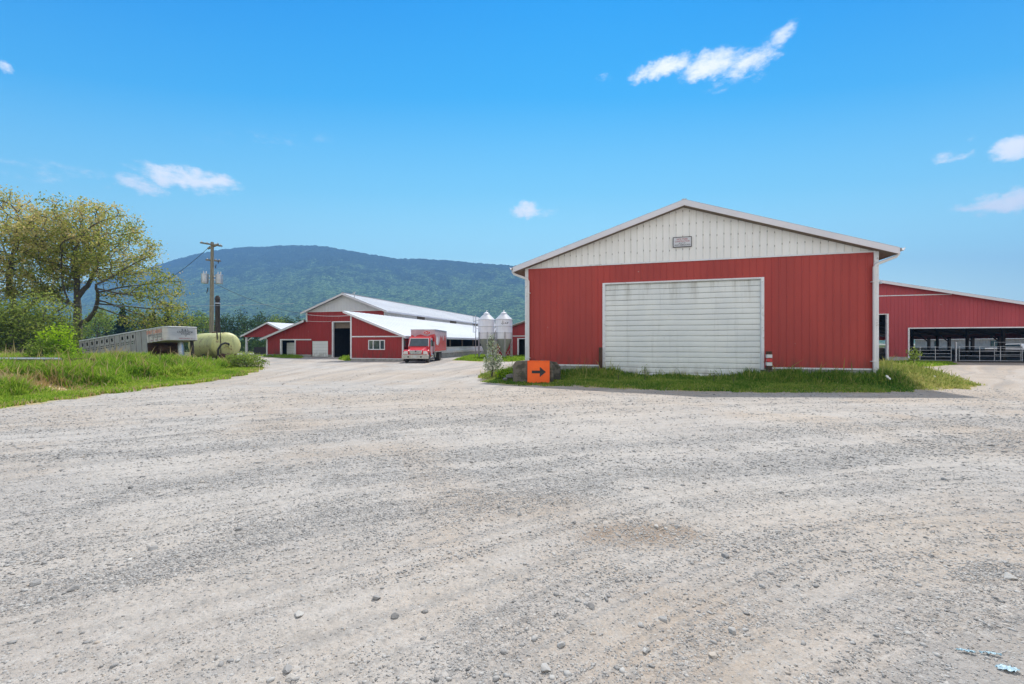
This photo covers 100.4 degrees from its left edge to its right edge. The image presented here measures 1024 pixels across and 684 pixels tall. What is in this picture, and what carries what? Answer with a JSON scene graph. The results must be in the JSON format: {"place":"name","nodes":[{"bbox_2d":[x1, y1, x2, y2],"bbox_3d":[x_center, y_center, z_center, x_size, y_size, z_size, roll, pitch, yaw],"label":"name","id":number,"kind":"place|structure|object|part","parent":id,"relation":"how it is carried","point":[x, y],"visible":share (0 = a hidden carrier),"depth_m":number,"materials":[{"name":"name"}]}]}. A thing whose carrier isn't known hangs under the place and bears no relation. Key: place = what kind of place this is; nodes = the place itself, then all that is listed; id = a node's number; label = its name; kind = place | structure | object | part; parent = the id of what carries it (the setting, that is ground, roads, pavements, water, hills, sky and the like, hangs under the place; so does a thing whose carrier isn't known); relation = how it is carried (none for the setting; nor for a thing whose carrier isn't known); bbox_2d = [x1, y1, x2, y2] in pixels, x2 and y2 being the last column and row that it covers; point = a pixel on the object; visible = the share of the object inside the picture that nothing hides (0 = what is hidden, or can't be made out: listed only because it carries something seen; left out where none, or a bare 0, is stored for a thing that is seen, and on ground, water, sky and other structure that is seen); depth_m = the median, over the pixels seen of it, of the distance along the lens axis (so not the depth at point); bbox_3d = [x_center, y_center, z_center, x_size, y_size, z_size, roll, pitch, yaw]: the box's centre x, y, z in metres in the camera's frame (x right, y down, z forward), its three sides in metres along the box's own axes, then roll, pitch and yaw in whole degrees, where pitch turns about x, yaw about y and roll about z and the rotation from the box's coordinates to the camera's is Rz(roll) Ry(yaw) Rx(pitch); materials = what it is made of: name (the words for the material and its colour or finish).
{"place":"outdoors","nodes":[
{"label":"outdoors","id":0,"kind":"place"},
{"bbox_2d":[0,340,264,408],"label":"grass","id":1,"kind":"structure","parent":0,"point":[115,371],"depth_m":17.89,"materials":[{"name":"green plant"}]},
{"bbox_2d":[9,302,293,305],"bbox_3d":[-32.700,-3.425,35.999,30.861,0.773,0.022,0,0,7],"label":"power line","id":2,"kind":"object","parent":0,"point":[214,305],"visible":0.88,"depth_m":34.83,"materials":[{"name":"metal"}]},
{"bbox_2d":[255,354,303,357],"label":"grass","id":3,"kind":"structure","parent":0,"point":[285,356],"depth_m":53.42,"materials":[{"name":"green plant"}]},
{"bbox_2d":[338,354,350,360],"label":"grass","id":4,"kind":"structure","parent":0,"point":[345,357],"depth_m":45.01,"materials":[{"name":"green plant"}]},
{"bbox_2d":[0,245,914,343],"bbox_3d":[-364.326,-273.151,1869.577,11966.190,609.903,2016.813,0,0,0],"label":"hills","id":5,"kind":"structure","parent":0,"point":[300,277],"depth_m":1860.70,"materials":[{"name":"green plant"}]},
{"bbox_2d":[454,354,524,361],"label":"grass","id":6,"kind":"structure","parent":0,"point":[473,357],"depth_m":44.59,"materials":[{"name":"green plant"}]},
{"bbox_2d":[0,344,1023,683],"bbox_3d":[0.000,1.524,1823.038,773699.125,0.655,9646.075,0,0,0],"label":"ground","id":7,"kind":"structure","parent":0,"point":[378,380],"depth_m":4.12,"materials":[{"name":"grey gravel"}]},
{"bbox_2d":[0,300,32,352],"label":"shrub","id":8,"kind":"object","parent":7,"relation":"on","point":[13,331],"visible":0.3,"depth_m":33.13,"materials":[{"name":"green plant"}]},
{"bbox_2d":[0,357,61,360],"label":"pole rail","id":9,"kind":"object","parent":7,"relation":"on","point":[14,358],"visible":0.37,"depth_m":20.01,"materials":[{"name":"metal"}]},
{"bbox_2d":[29,579,41,586],"bbox_3d":[-3.571,1.801,3.197,0.084,0.045,0.064,0,0,35],"label":"rock","id":10,"kind":"object","parent":7,"relation":"on","point":[35,582],"visible":0.98,"depth_m":3.18,"materials":[{"name":"stone"}]},
{"bbox_2d":[0,296,77,354],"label":"shrub","id":11,"kind":"object","parent":7,"relation":"on","point":[23,337],"visible":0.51,"depth_m":32.78,"materials":[{"name":"green plant"}]},
{"bbox_2d":[19,335,62,360],"bbox_3d":[-24.022,0.541,21.863,1.694,1.924,1.446,0,0,31],"label":"shrub","id":12,"kind":"object","parent":7,"relation":"on","point":[39,348],"visible":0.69,"depth_m":21.67,"materials":[{"name":"green plant"}]},
{"bbox_2d":[0,288,94,352],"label":"shrub","id":13,"kind":"object","parent":7,"relation":"on","point":[62,317],"visible":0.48,"depth_m":34.00,"materials":[{"name":"green plant"}]},
{"bbox_2d":[0,184,107,352],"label":"maple tree","id":14,"kind":"object","parent":7,"relation":"on","point":[9,275],"visible":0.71,"depth_m":40.12,"materials":[{"name":"green plant"}]},
{"bbox_2d":[24,322,85,357],"bbox_3d":[-23.944,0.222,22.586,2.857,2.719,1.918,0,0,0],"label":"shrub","id":15,"kind":"object","parent":7,"relation":"on","point":[59,335],"visible":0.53,"depth_m":22.41,"materials":[{"name":"green plant"}]},
{"bbox_2d":[29,315,94,353],"bbox_3d":[-37.844,-0.330,35.946,4.563,4.662,3.825,0,0,0],"label":"shrub","id":16,"kind":"object","parent":7,"relation":"on","point":[80,338],"visible":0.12,"depth_m":36.01,"materials":[{"name":"green plant"}]},
{"bbox_2d":[67,585,79,591],"bbox_3d":[-3.204,1.799,3.122,0.044,0.036,0.069,0,0,29],"label":"rock","id":17,"kind":"object","parent":7,"relation":"on","point":[75,587],"visible":1,"depth_m":3.12,"materials":[{"name":"stone"}]},
{"bbox_2d":[0,190,197,350],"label":"maple tree","id":18,"kind":"object","parent":7,"relation":"on","point":[76,258],"visible":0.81,"depth_m":41.11,"materials":[{"name":"green plant"}]},
{"bbox_2d":[83,307,117,337],"bbox_3d":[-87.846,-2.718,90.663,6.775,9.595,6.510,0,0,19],"label":"broadleaf tree","id":19,"kind":"object","parent":7,"relation":"on","point":[90,332],"visible":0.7,"depth_m":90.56,"materials":[{"name":"green plant"}]},
{"bbox_2d":[93,315,115,336],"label":"broadleaf tree","id":20,"kind":"object","parent":7,"relation":"on","point":[111,332],"visible":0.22,"depth_m":95.48,"materials":[{"name":"green plant"}]},
{"bbox_2d":[111,303,132,334],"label":"conifer tree","id":21,"kind":"object","parent":7,"relation":"on","point":[119,329],"visible":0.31,"depth_m":89.40,"materials":[{"name":"green plant"}]},
{"bbox_2d":[1,338,265,351],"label":"undergrowth","id":22,"kind":"object","parent":7,"relation":"on","point":[253,343],"visible":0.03,"depth_m":86.98,"materials":[{"name":"green plant"}]},
{"bbox_2d":[79,326,196,356],"bbox_3d":[-28.497,0.764,32.647,9.927,2.935,2.400,-6,-2,19],"label":"livestock trailer","id":23,"kind":"object","parent":7,"relation":"on","point":[168,338],"visible":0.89,"depth_m":31.30,"materials":[{"name":"metal"}]},
{"bbox_2d":[129,317,147,330],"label":"broadleaf tree","id":24,"kind":"object","parent":7,"relation":"on","point":[139,324],"visible":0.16,"depth_m":93.83,"materials":[{"name":"green plant"}]},
{"bbox_2d":[147,309,157,328],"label":"conifer tree","id":25,"kind":"object","parent":7,"relation":"on","point":[153,317],"visible":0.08,"depth_m":91.84,"materials":[{"name":"green plant"}]},
{"bbox_2d":[147,545,158,550],"bbox_3d":[-3.163,1.815,3.761,0.080,0.045,0.074,0,0,38],"label":"rock","id":26,"kind":"object","parent":7,"relation":"on","point":[154,547],"visible":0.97,"depth_m":3.75,"materials":[{"name":"stone"}]},
{"bbox_2d":[164,310,173,325],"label":"conifer tree","id":27,"kind":"object","parent":7,"relation":"on","point":[168,317],"visible":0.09,"depth_m":89.63,"materials":[{"name":"green plant"}]},
{"bbox_2d":[169,312,199,333],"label":"broadleaf tree","id":28,"kind":"object","parent":7,"relation":"on","point":[183,319],"visible":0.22,"depth_m":91.52,"materials":[{"name":"green plant"}]},
{"bbox_2d":[180,310,205,332],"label":"broadleaf tree","id":29,"kind":"object","parent":7,"relation":"on","point":[194,320],"visible":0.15,"depth_m":95.92,"materials":[{"name":"green plant"}]},
{"bbox_2d":[186,310,214,333],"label":"broadleaf tree","id":30,"kind":"object","parent":7,"relation":"on","point":[201,325],"visible":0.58,"depth_m":90.93,"materials":[{"name":"green plant"}]},
{"bbox_2d":[200,241,222,359],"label":"utility pole","id":31,"kind":"object","parent":7,"relation":"on","point":[205,279],"visible":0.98,"depth_m":40.88,"materials":[{"name":"brown wood"}]},
{"bbox_2d":[188,323,240,358],"bbox_3d":[-24.288,0.133,35.118,7.036,3.373,2.090,0,0,36],"label":"storage tank","id":32,"kind":"object","parent":7,"relation":"on","point":[216,344],"visible":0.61,"depth_m":33.90,"materials":[{"name":"metal"}]},
{"bbox_2d":[215,296,220,358],"bbox_3d":[-26.062,-1.046,37.855,0.824,6.334,0.413,0,0,45],"label":"stub pole","id":33,"kind":"object","parent":7,"relation":"on","point":[217,311],"visible":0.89,"depth_m":37.84,"materials":[{"name":"brown wood"}]},
{"bbox_2d":[214,313,237,334],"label":"broadleaf tree","id":34,"kind":"object","parent":7,"relation":"on","point":[222,320],"visible":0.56,"depth_m":94.15,"materials":[{"name":"green plant"}]},
{"bbox_2d":[224,305,248,338],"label":"broadleaf tree","id":35,"kind":"object","parent":7,"relation":"on","point":[237,327],"visible":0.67,"depth_m":95.32,"materials":[{"name":"green plant"}]},
{"bbox_2d":[223,351,269,366],"bbox_3d":[-18.983,1.266,30.514,3.240,1.576,2.172,0,0,0],"label":"shrub","id":36,"kind":"object","parent":7,"relation":"on","point":[238,360],"visible":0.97,"depth_m":30.29,"materials":[{"name":"green plant"}]},
{"bbox_2d":[233,316,261,348],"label":"broadleaf tree","id":37,"kind":"object","parent":7,"relation":"on","point":[246,324],"visible":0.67,"depth_m":91.50,"materials":[{"name":"green plant"}]},
{"bbox_2d":[246,311,272,339],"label":"broadleaf tree","id":38,"kind":"object","parent":7,"relation":"on","point":[256,318],"visible":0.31,"depth_m":96.26,"materials":[{"name":"green plant"}]},
{"bbox_2d":[240,322,292,353],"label":"shed","id":39,"kind":"structure","parent":7,"relation":"on","point":[265,329],"depth_m":66.53,"materials":[{"name":"red"}]},
{"bbox_2d":[259,309,280,323],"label":"broadleaf tree","id":40,"kind":"object","parent":7,"relation":"on","point":[264,318],"visible":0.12,"depth_m":107.07,"materials":[{"name":"green plant"}]},
{"bbox_2d":[269,314,285,322],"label":"broadleaf tree","id":41,"kind":"object","parent":7,"relation":"on","point":[274,320],"visible":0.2,"depth_m":103.02,"materials":[{"name":"green plant"}]},
{"bbox_2d":[283,664,292,673],"bbox_3d":[-1.240,1.800,2.353,0.056,0.030,0.049,0,0,12],"label":"rock","id":42,"kind":"object","parent":7,"relation":"on","point":[287,668],"visible":1,"depth_m":2.35,"materials":[{"name":"stone"}]},
{"bbox_2d":[276,315,299,323],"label":"broadleaf tree","id":43,"kind":"object","parent":7,"relation":"on","point":[287,317],"visible":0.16,"depth_m":109.27,"materials":[{"name":"green plant"}]},
{"bbox_2d":[286,673,297,681],"bbox_3d":[-1.184,1.804,2.297,0.061,0.035,0.053,0,0,-17],"label":"rock","id":44,"kind":"object","parent":7,"relation":"on","point":[290,676],"visible":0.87,"depth_m":2.29,"materials":[{"name":"stone"}]},
{"bbox_2d":[294,610,303,616],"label":"rock","id":45,"kind":"object","parent":7,"relation":"on","point":[298,613],"visible":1,"depth_m":2.82,"materials":[{"name":"stone"}]},
{"bbox_2d":[259,292,490,360],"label":"barn","id":46,"kind":"structure","parent":7,"relation":"on","point":[370,329],"depth_m":54.23,"materials":[{"name":"red"}]},
{"bbox_2d":[287,343,293,354],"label":"door","id":47,"kind":"structure","parent":46,"relation":"in","point":[290,346],"depth_m":56.38,"materials":[{"name":"white metal"}]},
{"bbox_2d":[312,341,327,356],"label":"door","id":48,"kind":"structure","parent":46,"relation":"in","point":[317,346],"depth_m":54.37,"materials":[{"name":"white metal"}]},
{"bbox_2d":[335,322,349,327],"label":"raised door","id":49,"kind":"structure","parent":46,"relation":"in","point":[337,324],"depth_m":53.78,"materials":[{"name":"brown wood"}]},
{"bbox_2d":[368,340,384,349],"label":"window","id":50,"kind":"structure","parent":46,"relation":"in","point":[372,344],"depth_m":42.60,"materials":[{"name":"white glass"}]},
{"bbox_2d":[373,595,380,599],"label":"rock","id":51,"kind":"object","parent":7,"relation":"on","point":[376,597],"visible":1,"depth_m":2.99,"materials":[{"name":"stone"}]},
{"bbox_2d":[391,612,398,618],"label":"rock","id":52,"kind":"object","parent":7,"relation":"on","point":[394,615],"visible":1,"depth_m":2.81,"materials":[{"name":"stone"}]},
{"bbox_2d":[402,329,446,362],"bbox_3d":[-8.502,0.243,42.487,2.740,3.106,9.062,0,0,1],"label":"box truck","id":53,"kind":"object","parent":7,"relation":"on","point":[426,344],"visible":1,"depth_m":39.76,"materials":[{"name":"metal"}]},
{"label":"door","id":54,"kind":"part","parent":53,"relation":"part of","materials":[{"name":"red metal"}]},
{"bbox_2d":[473,310,494,356],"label":"feed silo","id":55,"kind":"object","parent":7,"relation":"on","point":[486,324],"visible":0.92,"depth_m":46.96,"materials":[{"name":"metal"}]},
{"bbox_2d":[482,334,504,375],"bbox_3d":[-0.996,0.806,21.833,1.146,2.553,0.974,0,0,-21],"label":"sapling","id":56,"kind":"object","parent":7,"relation":"on","point":[490,365],"visible":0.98,"depth_m":21.75,"materials":[{"name":"green plant"}]},
{"bbox_2d":[495,310,512,356],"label":"feed silo","id":57,"kind":"object","parent":7,"relation":"on","point":[503,330],"visible":0.98,"depth_m":46.34,"materials":[{"name":"metal"}]},
{"bbox_2d":[495,367,512,378],"bbox_3d":[-0.372,1.604,20.371,0.811,0.956,0.778,0,0,34],"label":"weed plant","id":58,"kind":"object","parent":7,"relation":"on","point":[502,373],"visible":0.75,"depth_m":20.25,"materials":[{"name":"green plant"}]},
{"bbox_2d":[492,321,524,355],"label":"barn","id":59,"kind":"structure","parent":7,"relation":"on","point":[518,330],"depth_m":53.73,"materials":[{"name":"red"}]},
{"bbox_2d":[506,374,512,378],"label":"boulder","id":60,"kind":"object","parent":7,"relation":"on","point":[509,376],"visible":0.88,"depth_m":19.58,"materials":[{"name":"stone"}]},
{"bbox_2d":[513,359,553,381],"bbox_3d":[0.960,1.235,19.073,1.780,1.070,0.780,0,0,6],"label":"concrete block","id":61,"kind":"object","parent":7,"relation":"on","point":[519,370],"depth_m":18.74,"materials":[{"name":"concrete"}]},
{"bbox_2d":[527,361,549,382],"bbox_3d":[1.154,1.255,18.592,0.970,0.975,0.037,0,-5,6],"label":"arrow sign","id":62,"kind":"object","parent":7,"relation":"on","point":[538,371],"visible":0.94,"depth_m":18.59,"materials":[{"name":"orange metal"}]},
{"bbox_2d":[541,663,550,671],"bbox_3d":[0.190,1.797,2.351,0.056,0.044,0.059,0,0,16],"label":"rock","id":63,"kind":"object","parent":7,"relation":"on","point":[545,667],"visible":0.98,"depth_m":2.34,"materials":[{"name":"stone"}]},
{"bbox_2d":[540,360,560,379],"bbox_3d":[1.670,1.290,19.914,0.997,0.980,0.800,0,0,-14],"label":"concrete block","id":64,"kind":"object","parent":7,"relation":"on","point":[557,371],"depth_m":19.61,"materials":[{"name":"grey concrete"}]},
{"bbox_2d":[557,641,565,647],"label":"rock","id":65,"kind":"object","parent":7,"relation":"on","point":[561,644],"visible":1,"depth_m":2.53,"materials":[{"name":"stone"}]},
{"bbox_2d":[587,602,594,608],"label":"rock","id":66,"kind":"object","parent":7,"relation":"on","point":[590,605],"visible":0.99,"depth_m":2.91,"materials":[{"name":"stone"}]},
{"bbox_2d":[599,347,601,369],"bbox_3d":[4.485,1.110,21.623,0.170,1.780,0.160,0,0,16],"label":"bollard","id":67,"kind":"object","parent":7,"relation":"on","point":[600,356],"visible":0.56,"depth_m":21.55,"materials":[{"name":"metal"}]},
{"bbox_2d":[640,364,648,376],"bbox_3d":[5.843,1.478,18.804,0.370,1.087,0.404,0,0,29],"label":"weed plant","id":68,"kind":"object","parent":7,"relation":"on","point":[646,370],"visible":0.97,"depth_m":18.84,"materials":[{"name":"green plant"}]},
{"bbox_2d":[658,616,666,622],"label":"rock","id":69,"kind":"object","parent":7,"relation":"on","point":[663,618],"visible":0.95,"depth_m":2.76,"materials":[{"name":"stone"}]},
{"bbox_2d":[510,199,905,375],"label":"barn","id":70,"kind":"structure","parent":7,"relation":"on","point":[683,286],"depth_m":20.57,"materials":[{"name":"metal"}]},
{"bbox_2d":[605,279,759,375],"bbox_3d":[8.199,-0.706,20.936,7.140,4.888,0.048,0,0,16],"label":"roller door","id":71,"kind":"structure","parent":70,"relation":"in","point":[676,346],"depth_m":20.87,"materials":[{"name":"white metal"}]},
{"bbox_2d":[708,651,717,658],"bbox_3d":[1.156,1.793,2.449,0.063,0.030,0.051,0,0,-21],"label":"rock","id":72,"kind":"object","parent":7,"relation":"on","point":[712,655],"visible":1,"depth_m":2.44,"materials":[{"name":"stone"}]},
{"bbox_2d":[721,553,729,557],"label":"rock","id":73,"kind":"object","parent":7,"relation":"on","point":[725,555],"visible":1,"depth_m":3.60,"materials":[{"name":"stone"}]},
{"bbox_2d":[478,356,985,392],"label":"grass","id":74,"kind":"structure","parent":7,"relation":"on","point":[906,376],"depth_m":17.97,"materials":[{"name":"green plant"}]},
{"bbox_2d":[728,626,735,633],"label":"rock","id":75,"kind":"object","parent":7,"relation":"on","point":[732,630],"visible":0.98,"depth_m":2.64,"materials":[{"name":"stone"}]},
{"bbox_2d":[766,351,773,371],"bbox_3d":[11.743,1.190,19.507,0.440,1.620,0.400,0,0,16],"label":"bollard","id":76,"kind":"object","parent":7,"relation":"on","point":[768,360],"visible":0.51,"depth_m":19.41,"materials":[{"name":"metal"}]},
{"bbox_2d":[906,347,924,362],"bbox_3d":[31.377,1.204,33.332,1.031,1.800,1.047,0,0,0],"label":"weed plant","id":77,"kind":"object","parent":7,"relation":"on","point":[913,356],"visible":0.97,"depth_m":33.28,"materials":[{"name":"green plant"}]},
{"bbox_2d":[879,280,1023,362],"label":"barn","id":78,"kind":"structure","parent":7,"relation":"on","point":[909,314],"depth_m":40.51,"materials":[{"name":"red metal"}]},
{"bbox_2d":[910,347,951,360],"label":"gate","id":79,"kind":"structure","parent":78,"relation":"attached to","point":[935,350],"depth_m":40.59,"materials":[{"name":"metal"}]},
{"bbox_2d":[955,342,956,361],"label":"gate post","id":80,"kind":"object","parent":78,"relation":"on","point":[955,351],"visible":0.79,"depth_m":40.09,"materials":[{"name":"metal"}]},
{"bbox_2d":[959,346,1022,360],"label":"gate","id":81,"kind":"structure","parent":78,"relation":"attached to","point":[979,351],"depth_m":39.52,"materials":[{"name":"metal"}]},
{"bbox_2d":[994,342,1020,360],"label":"gate","id":82,"kind":"structure","parent":78,"relation":"attached to","point":[1007,348],"depth_m":39.39,"materials":[{"name":"metal"}]},
{"bbox_2d":[956,648,975,652],"bbox_3d":[2.620,1.775,2.466,0.095,0.015,0.018,0,0,21],"label":"plastic scrap","id":83,"kind":"object","parent":7,"relation":"on","point":[968,650],"visible":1,"depth_m":2.46,"materials":[{"name":"white plastic"}]},
{"bbox_2d":[979,651,1001,655],"bbox_3d":[2.740,1.776,2.446,0.105,0.015,0.018,0,0,20],"label":"plastic scrap","id":84,"kind":"object","parent":7,"relation":"on","point":[994,653],"visible":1,"depth_m":2.44,"materials":[{"name":"white plastic"}]},
{"bbox_2d":[995,664,1019,671],"bbox_3d":[2.711,1.778,2.336,0.090,0.018,0.049,0,0,0],"label":"plastic scrap","id":85,"kind":"object","parent":7,"relation":"on","point":[1007,668],"visible":1,"depth_m":2.34,"materials":[{"name":"white plastic"}]},
{"bbox_2d":[1004,572,1017,579],"bbox_3d":[3.781,1.773,3.234,0.105,0.056,0.068,0,0,-39],"label":"rock","id":86,"kind":"object","parent":7,"relation":"on","point":[1007,575],"visible":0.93,"depth_m":3.22,"materials":[{"name":"stone"}]},
{"bbox_2d":[0,0,1023,300],"label":"sky","id":87,"kind":"structure","parent":0,"point":[504,132],"materials":[{"name":"blue"}]},
{"bbox_2d":[885,359,956,366],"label":"grass","id":88,"kind":"structure","parent":0,"point":[935,363],"depth_m":35.34,"materials":[{"name":"green plant"}]},
{"bbox_2d":[915,338,1023,350],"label":"shed","id":89,"kind":"structure","parent":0,"point":[921,343],"depth_m":78.22,"materials":[{"name":"glass"}]},
{"bbox_2d":[985,344,1023,350],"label":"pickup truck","id":90,"kind":"object","parent":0,"point":[1009,347],"visible":0.21,"depth_m":59.71,"materials":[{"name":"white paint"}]},
{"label":"window","id":91,"kind":"part","parent":90,"relation":"part of","materials":[{"name":"glass"}]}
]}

